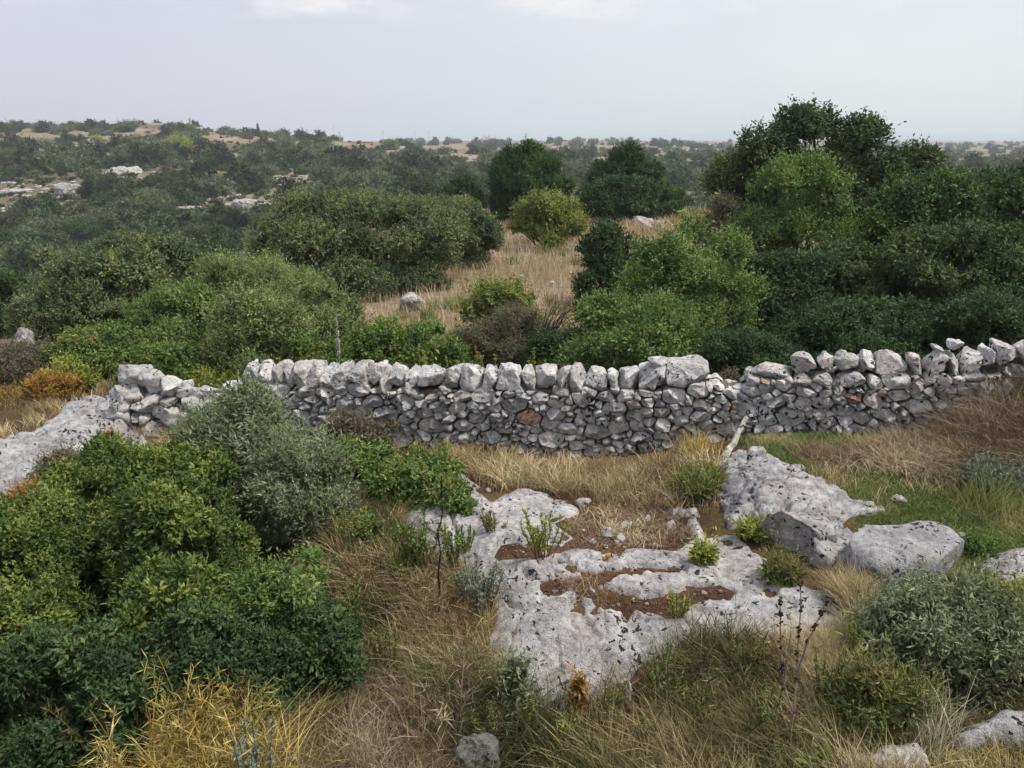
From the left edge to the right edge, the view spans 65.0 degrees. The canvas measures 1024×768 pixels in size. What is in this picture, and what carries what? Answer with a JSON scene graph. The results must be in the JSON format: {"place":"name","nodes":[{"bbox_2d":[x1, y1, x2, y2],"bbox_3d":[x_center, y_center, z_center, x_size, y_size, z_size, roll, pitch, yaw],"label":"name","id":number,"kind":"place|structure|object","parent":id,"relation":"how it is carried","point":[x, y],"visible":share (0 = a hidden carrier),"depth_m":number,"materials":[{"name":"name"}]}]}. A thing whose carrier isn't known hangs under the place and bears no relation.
{"place":"outdoors","nodes":[
{"label":"outdoors","id":0,"kind":"place"},
{"bbox_2d":[35,638,394,767],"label":"golden grass","id":1,"kind":"structure","parent":0,"point":[184,749],"depth_m":6.92,"materials":[{"name":"yellow plant"}]},
{"bbox_2d":[262,429,527,694],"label":"dry grass","id":2,"kind":"structure","parent":0,"point":[377,510],"depth_m":9.68,"materials":[{"name":"plant"}]},
{"bbox_2d":[348,292,599,340],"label":"meadow grass","id":3,"kind":"structure","parent":0,"point":[420,311],"depth_m":22.74,"materials":[{"name":"beige plant"}]},
{"bbox_2d":[0,127,1023,767],"bbox_3d":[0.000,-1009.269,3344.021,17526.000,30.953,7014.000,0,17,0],"label":"ground","id":4,"kind":"structure","parent":0,"point":[716,519],"depth_m":11.44,"materials":[{"name":"soil"}]},
{"bbox_2d":[0,264,39,338],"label":"shrub","id":5,"kind":"object","parent":4,"relation":"on","point":[9,279],"visible":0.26,"depth_m":22.77,"materials":[{"name":"green plant"}]},
{"bbox_2d":[0,333,58,388],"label":"shrub","id":6,"kind":"object","parent":4,"relation":"on","point":[18,360],"visible":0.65,"depth_m":16.56,"materials":[{"name":"grey plant"}]},
{"bbox_2d":[0,579,72,682],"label":"lentisk bush","id":7,"kind":"object","parent":4,"relation":"on","point":[17,609],"visible":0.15,"depth_m":7.97,"materials":[{"name":"green plant"}]},
{"bbox_2d":[14,363,87,404],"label":"shrub","id":8,"kind":"object","parent":4,"relation":"on","point":[57,383],"visible":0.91,"depth_m":15.46,"materials":[{"name":"orange plant"}]},
{"bbox_2d":[0,477,114,630],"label":"lentisk bush","id":9,"kind":"object","parent":4,"relation":"on","point":[48,547],"visible":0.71,"depth_m":9.22,"materials":[{"name":"green plant"}]},
{"bbox_2d":[37,343,105,390],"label":"shrub","id":10,"kind":"object","parent":4,"relation":"on","point":[89,376],"visible":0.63,"depth_m":15.99,"materials":[{"name":"green plant"}]},
{"bbox_2d":[0,395,147,501],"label":"limestone outcrop","id":11,"kind":"object","parent":4,"relation":"on","point":[70,422],"visible":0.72,"depth_m":13.22,"materials":[{"name":"grey stone"}]},
{"bbox_2d":[0,608,173,767],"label":"lentisk bush","id":12,"kind":"object","parent":4,"relation":"on","point":[89,664],"visible":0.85,"depth_m":7.07,"materials":[{"name":"green plant"}]},
{"bbox_2d":[0,375,181,444],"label":"dry grass","id":13,"kind":"structure","parent":4,"relation":"on","point":[45,404],"depth_m":14.97,"materials":[{"name":"beige plant"}]},
{"bbox_2d":[32,316,150,384],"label":"shrub","id":14,"kind":"object","parent":4,"relation":"on","point":[99,343],"visible":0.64,"depth_m":16.53,"materials":[{"name":"green plant"}]},
{"bbox_2d":[2,225,210,346],"bbox_3d":[-10.149,-2.501,20.824,5.929,3.238,4.157,0,17,0],"label":"shrub","id":15,"kind":"object","parent":4,"relation":"on","point":[64,292],"visible":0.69,"depth_m":19.71,"materials":[{"name":"green plant"}]},
{"bbox_2d":[22,426,258,597],"bbox_3d":[-5.014,1.583,10.717,3.099,1.928,2.336,0,17,0],"label":"lentisk bush","id":16,"kind":"object","parent":4,"relation":"on","point":[107,458],"visible":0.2,"depth_m":10.37,"materials":[{"name":"green plant"}]},
{"bbox_2d":[109,333,221,386],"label":"shrub","id":17,"kind":"object","parent":4,"relation":"on","point":[165,359],"visible":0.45,"depth_m":15.36,"materials":[{"name":"green plant"}]},
{"bbox_2d":[113,273,224,366],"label":"shrub","id":18,"kind":"object","parent":4,"relation":"on","point":[161,316],"visible":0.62,"depth_m":16.97,"materials":[{"name":"green plant"}]},
{"bbox_2d":[104,364,241,435],"bbox_3d":[-6.021,0.336,14.390,2.399,1.446,1.020,0,17,0],"label":"wall stub","id":19,"kind":"object","parent":4,"relation":"on","point":[143,394],"depth_m":14.09,"materials":[{"name":"stone"}]},
{"bbox_2d":[101,549,245,654],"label":"lentisk bush","id":20,"kind":"object","parent":4,"relation":"on","point":[163,587],"visible":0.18,"depth_m":8.10,"materials":[{"name":"green plant"}]},
{"bbox_2d":[94,466,261,620],"bbox_3d":[-3.966,1.976,9.644,1.959,2.094,1.770,0,17,0],"label":"lentisk bush","id":21,"kind":"object","parent":4,"relation":"on","point":[175,515],"visible":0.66,"depth_m":9.23,"materials":[{"name":"green plant"}]},
{"bbox_2d":[130,588,324,762],"bbox_3d":[-2.845,2.803,7.794,1.742,1.668,1.749,16,23,42],"label":"lentisk bush","id":22,"kind":"object","parent":4,"relation":"on","point":[191,630],"visible":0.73,"depth_m":7.62,"materials":[{"name":"green plant"}]},
{"bbox_2d":[151,360,325,536],"bbox_3d":[-3.930,0.884,11.639,2.699,2.594,2.606,0,17,0],"label":"wild olive","id":23,"kind":"object","parent":4,"relation":"on","point":[244,409],"visible":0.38,"depth_m":11.17,"materials":[{"name":"green plant"}]},
{"bbox_2d":[164,235,324,368],"bbox_3d":[-6.077,-1.882,18.386,4.305,3.101,3.602,0,17,0],"label":"wild olive","id":24,"kind":"object","parent":4,"relation":"on","point":[214,271],"visible":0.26,"depth_m":17.67,"materials":[{"name":"green plant"}]},
{"bbox_2d":[228,717,276,767],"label":"weed","id":25,"kind":"object","parent":4,"relation":"on","point":[253,763],"visible":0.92,"depth_m":6.63,"materials":[{"name":"green plant"}]},
{"bbox_2d":[177,273,330,378],"bbox_3d":[-4.954,-0.939,15.828,2.870,2.590,2.253,0,17,0],"label":"wild olive","id":26,"kind":"object","parent":4,"relation":"on","point":[246,331],"visible":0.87,"depth_m":15.30,"materials":[{"name":"green plant"}]},
{"bbox_2d":[217,537,360,653],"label":"lentisk bush","id":27,"kind":"object","parent":4,"relation":"on","point":[269,591],"visible":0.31,"depth_m":8.08,"materials":[{"name":"green plant"}]},
{"bbox_2d":[233,407,377,557],"bbox_3d":[-2.882,1.332,10.929,1.979,2.013,1.947,-11,20,-32],"label":"wild olive","id":28,"kind":"object","parent":4,"relation":"on","point":[299,485],"visible":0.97,"depth_m":10.61,"materials":[{"name":"green plant"}]},
{"bbox_2d":[239,251,378,357],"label":"wild olive","id":29,"kind":"object","parent":4,"relation":"on","point":[347,312],"visible":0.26,"depth_m":16.53,"materials":[{"name":"green plant"}]},
{"bbox_2d":[272,328,358,365],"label":"shrub","id":30,"kind":"object","parent":4,"relation":"on","point":[327,347],"visible":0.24,"depth_m":15.34,"materials":[{"name":"green plant"}]},
{"bbox_2d":[266,586,379,712],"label":"lentisk bush","id":31,"kind":"object","parent":4,"relation":"on","point":[334,654],"visible":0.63,"depth_m":8.00,"materials":[{"name":"green plant"}]},
{"bbox_2d":[287,250,402,301],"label":"shrub","id":32,"kind":"object","parent":4,"relation":"on","point":[355,273],"visible":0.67,"depth_m":24.78,"materials":[{"name":"green plant"}]},
{"bbox_2d":[159,605,531,767],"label":"dry grass","id":33,"kind":"structure","parent":4,"relation":"on","point":[358,752],"depth_m":7.66,"materials":[{"name":"beige plant"}]},
{"bbox_2d":[238,181,474,293],"bbox_3d":[-5.367,-4.957,27.264,8.280,3.716,6.234,0,17,0],"label":"shrub","id":34,"kind":"object","parent":4,"relation":"on","point":[307,223],"visible":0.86,"depth_m":25.77,"materials":[{"name":"green plant"}]},
{"bbox_2d":[314,393,404,460],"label":"shrub","id":35,"kind":"object","parent":4,"relation":"on","point":[353,422],"visible":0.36,"depth_m":12.56,"materials":[{"name":"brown plant"}]},
{"bbox_2d":[329,426,396,502],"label":"shrub","id":36,"kind":"object","parent":4,"relation":"on","point":[370,456],"visible":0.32,"depth_m":11.55,"materials":[{"name":"green plant"}]},
{"bbox_2d":[339,307,408,362],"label":"shrub","id":37,"kind":"object","parent":4,"relation":"on","point":[369,340],"visible":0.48,"depth_m":15.59,"materials":[{"name":"green plant"}]},
{"bbox_2d":[318,532,435,632],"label":"grass tuft","id":38,"kind":"object","parent":4,"relation":"on","point":[358,561],"visible":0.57,"depth_m":9.55,"materials":[{"name":"green plant"}]},
{"bbox_2d":[355,444,468,512],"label":"shrub","id":39,"kind":"object","parent":4,"relation":"on","point":[408,479],"visible":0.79,"depth_m":11.09,"materials":[{"name":"green plant"}]},
{"bbox_2d":[390,510,442,573],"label":"weed","id":40,"kind":"object","parent":4,"relation":"on","point":[415,549],"visible":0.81,"depth_m":9.57,"materials":[{"name":"green plant"}]},
{"bbox_2d":[367,566,478,669],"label":"grass tuft","id":41,"kind":"object","parent":4,"relation":"on","point":[422,618],"visible":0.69,"depth_m":8.93,"materials":[{"name":"plant"}]},
{"bbox_2d":[384,316,480,368],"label":"shrub","id":42,"kind":"object","parent":4,"relation":"on","point":[427,336],"visible":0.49,"depth_m":15.44,"materials":[{"name":"green plant"}]},
{"bbox_2d":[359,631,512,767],"bbox_3d":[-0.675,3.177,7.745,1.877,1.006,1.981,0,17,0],"label":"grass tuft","id":43,"kind":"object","parent":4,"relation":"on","point":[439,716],"visible":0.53,"depth_m":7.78,"materials":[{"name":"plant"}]},
{"bbox_2d":[403,456,475,610],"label":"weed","id":44,"kind":"object","parent":4,"relation":"on","point":[442,515],"visible":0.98,"depth_m":8.82,"materials":[{"name":"green plant"}]},
{"bbox_2d":[405,189,506,269],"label":"shrub","id":45,"kind":"object","parent":4,"relation":"on","point":[485,229],"visible":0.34,"depth_m":30.65,"materials":[{"name":"green plant"}]},
{"bbox_2d":[437,472,487,516],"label":"shrub","id":46,"kind":"object","parent":4,"relation":"on","point":[462,503],"visible":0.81,"depth_m":10.70,"materials":[{"name":"green plant"}]},
{"bbox_2d":[392,616,553,717],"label":"grass tuft","id":47,"kind":"object","parent":4,"relation":"on","point":[480,655],"visible":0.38,"depth_m":8.43,"materials":[{"name":"plant"}]},
{"bbox_2d":[452,554,504,617],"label":"herb clump","id":48,"kind":"object","parent":4,"relation":"on","point":[488,581],"visible":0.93,"depth_m":8.93,"materials":[{"name":"green plant"}]},
{"bbox_2d":[404,488,578,575],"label":"limestone slab","id":49,"kind":"structure","parent":4,"relation":"on","point":[509,506],"depth_m":10.51,"materials":[{"name":"grey stone"}]},
{"bbox_2d":[451,268,554,330],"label":"bush","id":50,"kind":"object","parent":4,"relation":"on","point":[479,304],"visible":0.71,"depth_m":19.43,"materials":[{"name":"green plant"}]},
{"bbox_2d":[457,295,561,368],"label":"shrub","id":51,"kind":"object","parent":4,"relation":"on","point":[503,335],"visible":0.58,"depth_m":16.15,"materials":[{"name":"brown plant"}]},
{"bbox_2d":[479,627,543,733],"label":"weed","id":52,"kind":"object","parent":4,"relation":"on","point":[514,673],"visible":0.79,"depth_m":7.88,"materials":[{"name":"green plant"}]},
{"bbox_2d":[0,118,1023,276],"bbox_3d":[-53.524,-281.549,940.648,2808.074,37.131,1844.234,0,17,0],"label":"woodland","id":53,"kind":"object","parent":4,"relation":"on","point":[258,164],"visible":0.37,"depth_m":219.82,"materials":[{"name":"green plant"}]},
{"bbox_2d":[471,555,557,609],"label":"limestone slab","id":54,"kind":"structure","parent":4,"relation":"on","point":[530,568],"depth_m":9.30,"materials":[{"name":"grey stone"}]},
{"bbox_2d":[485,136,579,222],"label":"pine tree","id":55,"kind":"object","parent":4,"relation":"on","point":[513,171],"visible":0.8,"depth_m":44.46,"materials":[{"name":"green plant"}]},
{"bbox_2d":[344,208,747,332],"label":"meadow grass","id":56,"kind":"structure","parent":4,"relation":"on","point":[529,256],"depth_m":28.93,"materials":[{"name":"beige plant"}]},
{"bbox_2d":[502,178,594,248],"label":"almond tree","id":57,"kind":"object","parent":4,"relation":"on","point":[547,218],"visible":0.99,"depth_m":35.38,"materials":[{"name":"green plant"}]},
{"bbox_2d":[518,323,584,380],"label":"shrub","id":58,"kind":"object","parent":4,"relation":"on","point":[543,343],"visible":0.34,"depth_m":15.33,"materials":[{"name":"green plant"}]},
{"bbox_2d":[427,432,732,516],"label":"dry grass","id":59,"kind":"structure","parent":4,"relation":"on","point":[515,458],"depth_m":11.89,"materials":[{"name":"beige plant"}]},
{"bbox_2d":[494,625,672,767],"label":"grass tuft","id":60,"kind":"object","parent":4,"relation":"on","point":[590,742],"visible":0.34,"depth_m":7.74,"materials":[{"name":"green plant"}]},
{"bbox_2d":[475,481,720,553],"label":"dry grass","id":61,"kind":"structure","parent":4,"relation":"on","point":[619,520],"depth_m":10.72,"materials":[{"name":"beige plant"}]},
{"bbox_2d":[568,214,640,305],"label":"shrub","id":62,"kind":"object","parent":4,"relation":"on","point":[607,234],"visible":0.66,"depth_m":23.18,"materials":[{"name":"green plant"}]},
{"bbox_2d":[571,455,663,514],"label":"grass tuft","id":63,"kind":"object","parent":4,"relation":"on","point":[617,486],"visible":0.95,"depth_m":11.31,"materials":[{"name":"beige plant"}]},
{"bbox_2d":[577,170,668,224],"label":"carob tree","id":64,"kind":"object","parent":4,"relation":"on","point":[619,195],"visible":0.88,"depth_m":45.91,"materials":[{"name":"green plant"}]},
{"bbox_2d":[575,137,671,211],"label":"pine tree","id":65,"kind":"object","parent":4,"relation":"on","point":[628,157],"visible":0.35,"depth_m":50.34,"materials":[{"name":"green plant"}]},
{"bbox_2d":[234,338,1023,457],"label":"dry stone wall","id":66,"kind":"structure","parent":4,"relation":"on","point":[574,408],"depth_m":12.73,"materials":[{"name":"stone"}]},
{"bbox_2d":[550,272,721,385],"bbox_3d":[2.385,-0.844,15.351,3.536,2.488,2.654,0,17,0],"label":"shrub","id":67,"kind":"object","parent":4,"relation":"on","point":[652,324],"visible":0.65,"depth_m":14.73,"materials":[{"name":"green plant"}]},
{"bbox_2d":[489,535,845,713],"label":"limestone slab","id":68,"kind":"structure","parent":4,"relation":"on","point":[564,629],"depth_m":8.82,"materials":[{"name":"grey stone"}]},
{"bbox_2d":[517,507,569,563],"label":"inula plant","id":69,"kind":"object","parent":68,"relation":"on","point":[536,530],"visible":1,"depth_m":9.38,"materials":[{"name":"green plant"}]},
{"bbox_2d":[550,565,734,613],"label":"soil","id":70,"kind":"structure","parent":68,"relation":"on","point":[581,585],"depth_m":9.07,"materials":[{"name":"brown soil"}]},
{"bbox_2d":[604,203,779,361],"bbox_3d":[3.480,-1.833,16.425,3.652,3.587,3.210,0,17,0],"label":"shrub","id":71,"kind":"object","parent":4,"relation":"on","point":[689,266],"visible":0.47,"depth_m":15.75,"materials":[{"name":"green plant"}]},
{"bbox_2d":[663,440,739,502],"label":"shrub","id":72,"kind":"object","parent":4,"relation":"on","point":[698,487],"visible":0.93,"depth_m":10.93,"materials":[{"name":"green plant"}]},
{"bbox_2d":[683,181,755,299],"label":"tree","id":73,"kind":"object","parent":4,"relation":"on","point":[724,205],"visible":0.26,"depth_m":22.17,"materials":[{"name":"brown plant"}]},
{"bbox_2d":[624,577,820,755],"bbox_3d":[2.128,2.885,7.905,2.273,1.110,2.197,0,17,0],"label":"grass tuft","id":74,"kind":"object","parent":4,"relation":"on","point":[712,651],"visible":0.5,"depth_m":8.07,"materials":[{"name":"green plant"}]},
{"bbox_2d":[716,470,784,508],"bbox_3d":[3.267,1.714,10.813,1.006,1.062,0.678,0,17,0],"label":"boulder","id":75,"kind":"object","parent":4,"relation":"on","point":[741,487],"visible":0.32,"depth_m":10.65,"materials":[{"name":"stone"}]},
{"bbox_2d":[698,320,808,380],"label":"shrub","id":76,"kind":"object","parent":4,"relation":"on","point":[740,349],"visible":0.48,"depth_m":14.25,"materials":[{"name":"green plant"}]},
{"bbox_2d":[747,523,820,587],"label":"weed","id":77,"kind":"object","parent":4,"relation":"on","point":[782,572],"visible":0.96,"depth_m":9.14,"materials":[{"name":"green plant"}]},
{"bbox_2d":[722,445,874,529],"bbox_3d":[3.499,1.562,10.617,1.672,0.933,2.115,-15,22,-40],"label":"limestone ledge","id":78,"kind":"object","parent":4,"relation":"on","point":[805,492],"visible":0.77,"depth_m":10.45,"materials":[{"name":"grey stone"}]},
{"bbox_2d":[759,510,840,556],"bbox_3d":[3.667,2.025,10.173,0.908,1.203,0.966,11,20,31],"label":"boulder","id":79,"kind":"object","parent":4,"relation":"on","point":[820,526],"visible":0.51,"depth_m":9.74,"materials":[{"name":"stone"}]},
{"bbox_2d":[778,579,828,767],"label":"dead stalk","id":80,"kind":"object","parent":4,"relation":"on","point":[814,626],"visible":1,"depth_m":6.71,"materials":[{"name":"brown plant"}]},
{"bbox_2d":[719,140,890,330],"bbox_3d":[7.076,-3.613,20.211,3.991,4.863,2.795,0,17,0],"label":"tree","id":81,"kind":"object","parent":4,"relation":"on","point":[796,220],"visible":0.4,"depth_m":19.59,"materials":[{"name":"green plant"}]},
{"bbox_2d":[694,92,918,254],"bbox_3d":[8.435,-5.367,23.626,6.287,6.113,3.672,0,17,0],"label":"oak tree","id":82,"kind":"object","parent":4,"relation":"on","point":[855,141],"visible":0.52,"depth_m":22.22,"materials":[{"name":"green plant"}]},
{"bbox_2d":[725,550,898,697],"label":"dry grass","id":83,"kind":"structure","parent":4,"relation":"on","point":[843,579],"depth_m":8.13,"materials":[{"name":"beige plant"}]},
{"bbox_2d":[723,233,908,336],"bbox_3d":[6.846,-1.933,17.789,4.324,2.803,3.148,5,18,17],"label":"tree","id":84,"kind":"object","parent":4,"relation":"on","point":[847,266],"visible":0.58,"depth_m":17.05,"materials":[{"name":"green plant"}]},
{"bbox_2d":[808,523,853,569],"bbox_3d":[3.922,2.201,9.741,0.783,0.936,0.728,0,17,0],"label":"boulder","id":85,"kind":"object","parent":4,"relation":"on","point":[824,549],"visible":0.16,"depth_m":9.51,"materials":[{"name":"stone"}]},
{"bbox_2d":[763,290,948,370],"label":"shrub","id":86,"kind":"object","parent":4,"relation":"on","point":[849,325],"visible":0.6,"depth_m":14.42,"materials":[{"name":"green plant"}]},
{"bbox_2d":[786,608,992,754],"bbox_3d":[3.337,2.764,7.067,1.925,1.235,1.174,0,17,0],"label":"shrub","id":87,"kind":"object","parent":4,"relation":"on","point":[873,682],"visible":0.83,"depth_m":6.99,"materials":[{"name":"green plant"}]},
{"bbox_2d":[769,356,1023,499],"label":"dry grass","id":88,"kind":"structure","parent":4,"relation":"on","point":[916,460],"depth_m":11.20,"materials":[{"name":"plant"}]},
{"bbox_2d":[845,520,964,592],"bbox_3d":[4.571,2.215,9.465,1.500,0.981,1.077,0,17,0],"label":"boulder","id":89,"kind":"object","parent":4,"relation":"on","point":[872,544],"visible":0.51,"depth_m":9.13,"materials":[{"name":"stone"}]},
{"bbox_2d":[818,542,1023,712],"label":"wild olive","id":90,"kind":"object","parent":4,"relation":"on","point":[949,613],"visible":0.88,"depth_m":7.50,"materials":[{"name":"green plant"}]},
{"bbox_2d":[845,159,997,299],"bbox_3d":[10.077,-3.273,19.729,4.638,4.318,3.549,0,17,0],"label":"carob tree","id":91,"kind":"object","parent":4,"relation":"on","point":[936,198],"visible":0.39,"depth_m":19.10,"materials":[{"name":"green plant"}]},
{"bbox_2d":[877,132,977,183],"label":"tree","id":92,"kind":"object","parent":4,"relation":"on","point":[934,156],"visible":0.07,"depth_m":25.71,"materials":[{"name":"green plant"}]},
{"bbox_2d":[866,210,1023,312],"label":"carob tree","id":93,"kind":"object","parent":4,"relation":"on","point":[926,267],"visible":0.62,"depth_m":15.91,"materials":[{"name":"green plant"}]},
{"bbox_2d":[873,331,1023,478],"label":"dry grass","id":94,"kind":"structure","parent":4,"relation":"on","point":[1004,408],"depth_m":11.26,"materials":[{"name":"plant"}]},
{"bbox_2d":[900,663,997,762],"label":"grass tuft","id":95,"kind":"object","parent":4,"relation":"on","point":[939,732],"visible":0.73,"depth_m":6.84,"materials":[{"name":"plant"}]},
{"bbox_2d":[903,277,1023,356],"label":"shrub","id":96,"kind":"object","parent":4,"relation":"on","point":[984,315],"visible":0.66,"depth_m":14.36,"materials":[{"name":"green plant"}]},
{"bbox_2d":[933,445,1023,494],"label":"shrub","id":97,"kind":"object","parent":4,"relation":"on","point":[992,470],"visible":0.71,"depth_m":10.39,"materials":[{"name":"green plant"}]},
{"bbox_2d":[937,638,1023,710],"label":"shrub","id":98,"kind":"object","parent":4,"relation":"on","point":[1009,688],"visible":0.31,"depth_m":7.35,"materials":[{"name":"green plant"}]},
{"bbox_2d":[946,451,1023,531],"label":"grass tuft","id":99,"kind":"object","parent":4,"relation":"on","point":[994,495],"visible":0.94,"depth_m":10.10,"materials":[{"name":"green plant"}]},
{"bbox_2d":[952,709,1023,754],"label":"limestone outcrop","id":100,"kind":"object","parent":4,"relation":"on","point":[1009,721],"visible":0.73,"depth_m":6.83,"materials":[{"name":"grey stone"}]},
{"bbox_2d":[969,151,1023,229],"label":"carob tree","id":101,"kind":"object","parent":4,"relation":"on","point":[1005,189],"visible":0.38,"depth_m":23.52,"materials":[{"name":"green plant"}]},
{"bbox_2d":[0,0,1023,140],"label":"sky","id":102,"kind":"structure","parent":0,"point":[362,70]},
{"bbox_2d":[387,572,976,767],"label":"dry grass","id":103,"kind":"structure","parent":0,"point":[616,756],"depth_m":7.55,"materials":[{"name":"plant"}]},
{"bbox_2d":[451,732,499,767],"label":"boulder","id":104,"kind":"object","parent":103,"relation":"on","point":[478,741],"visible":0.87,"depth_m":7.37,"materials":[{"name":"stone"}]},
{"bbox_2d":[727,425,1023,580],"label":"green grass","id":105,"kind":"structure","parent":0,"point":[956,518],"depth_m":10.48,"materials":[{"name":"green plant"}]},
{"bbox_2d":[897,669,1023,767],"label":"dry grass","id":106,"kind":"structure","parent":0,"point":[994,763],"depth_m":6.74,"materials":[{"name":"plant"}]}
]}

